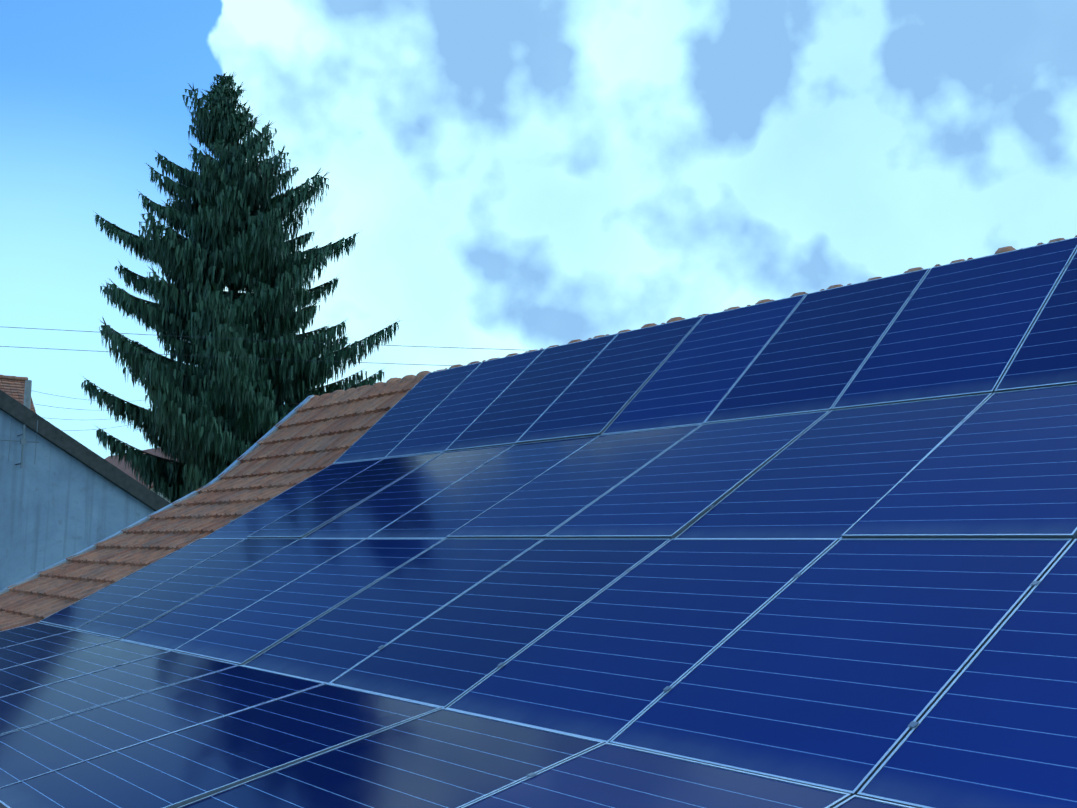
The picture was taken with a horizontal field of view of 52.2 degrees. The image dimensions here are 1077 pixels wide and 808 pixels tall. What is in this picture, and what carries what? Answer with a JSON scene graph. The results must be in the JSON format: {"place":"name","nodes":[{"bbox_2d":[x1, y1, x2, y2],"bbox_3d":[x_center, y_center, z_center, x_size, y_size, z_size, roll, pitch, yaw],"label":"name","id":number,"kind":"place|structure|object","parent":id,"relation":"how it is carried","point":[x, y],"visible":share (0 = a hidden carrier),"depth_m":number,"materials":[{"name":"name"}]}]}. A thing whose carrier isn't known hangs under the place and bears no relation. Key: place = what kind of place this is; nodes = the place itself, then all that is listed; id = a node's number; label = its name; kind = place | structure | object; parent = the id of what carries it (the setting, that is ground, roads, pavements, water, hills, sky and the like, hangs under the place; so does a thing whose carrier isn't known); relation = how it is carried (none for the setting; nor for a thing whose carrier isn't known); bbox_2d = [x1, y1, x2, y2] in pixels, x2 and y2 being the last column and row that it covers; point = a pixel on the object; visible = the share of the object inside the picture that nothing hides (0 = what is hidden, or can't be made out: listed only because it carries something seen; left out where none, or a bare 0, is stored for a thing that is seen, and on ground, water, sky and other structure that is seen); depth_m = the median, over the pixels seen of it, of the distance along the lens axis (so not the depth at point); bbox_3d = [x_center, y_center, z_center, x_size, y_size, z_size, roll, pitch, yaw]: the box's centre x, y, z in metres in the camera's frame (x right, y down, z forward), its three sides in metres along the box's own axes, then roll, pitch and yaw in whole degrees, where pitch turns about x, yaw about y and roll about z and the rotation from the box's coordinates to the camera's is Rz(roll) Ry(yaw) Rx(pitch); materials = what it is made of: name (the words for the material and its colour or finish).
{"place":"outdoors","nodes":[
{"label":"outdoors","id":0,"kind":"place"},
{"bbox_2d":[105,447,176,502],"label":"distant house","id":1,"kind":"structure","parent":0,"point":[121,466],"depth_m":48.77,"materials":[{"name":"paint"}]},
{"bbox_2d":[0,0,1076,458],"label":"sky","id":2,"kind":"structure","parent":0,"point":[522,176],"materials":[{"name":"blue"}]},
{"label":"ground","id":3,"kind":"structure","parent":0,"visible":0},
{"bbox_2d":[0,375,35,412],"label":"tall neighbour house","id":4,"kind":"structure","parent":3,"relation":"on","point":[13,387],"depth_m":36.40,"materials":[{"name":"tile"}]},
{"bbox_2d":[0,390,170,589],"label":"neighbouring building","id":5,"kind":"structure","parent":3,"relation":"on","point":[63,495],"depth_m":23.05,"materials":[{"name":"painted plaster"},{"name":"clay tile"}]},
{"bbox_2d":[81,72,401,502],"bbox_3d":[-8.715,-0.828,33.362,10.066,18.618,9.982,7,-10,-39],"label":"spruce tree","id":6,"kind":"object","parent":3,"relation":"on","point":[205,421],"visible":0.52,"depth_m":31.87,"materials":[{"name":"green plant"}]},
{"bbox_2d":[0,327,514,430],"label":"power lines","id":7,"kind":"object","parent":3,"relation":"on","point":[27,403],"visible":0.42,"depth_m":25.10,"materials":[{"name":"grey metal"}]},
{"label":"house walls","id":8,"kind":"object","parent":3,"relation":"on","visible":0},
{"bbox_2d":[0,235,1076,630],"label":"roof tiles","id":9,"kind":"object","parent":8,"relation":"on","point":[310,437],"visible":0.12,"depth_m":11.35,"materials":[{"name":"tile"}]},
{"bbox_2d":[0,395,313,593],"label":"verge flashing","id":10,"kind":"object","parent":9,"relation":"attached to","point":[236,462],"visible":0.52,"depth_m":12.48,"materials":[{"name":"grey metal"}]},
{"bbox_2d":[0,237,1076,807],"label":"solar array","id":11,"kind":"object","parent":9,"relation":"on","point":[818,549],"visible":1,"depth_m":4.93,"materials":[{"name":"glass"}]},
{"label":"roof slope","id":12,"kind":"object","parent":8,"relation":"on","visible":0},
{"bbox_2d":[308,238,1064,400],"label":"ridge caps","id":13,"kind":"object","parent":12,"relation":"on","point":[419,375],"visible":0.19,"depth_m":9.57,"materials":[{"name":"tile"}]}
]}

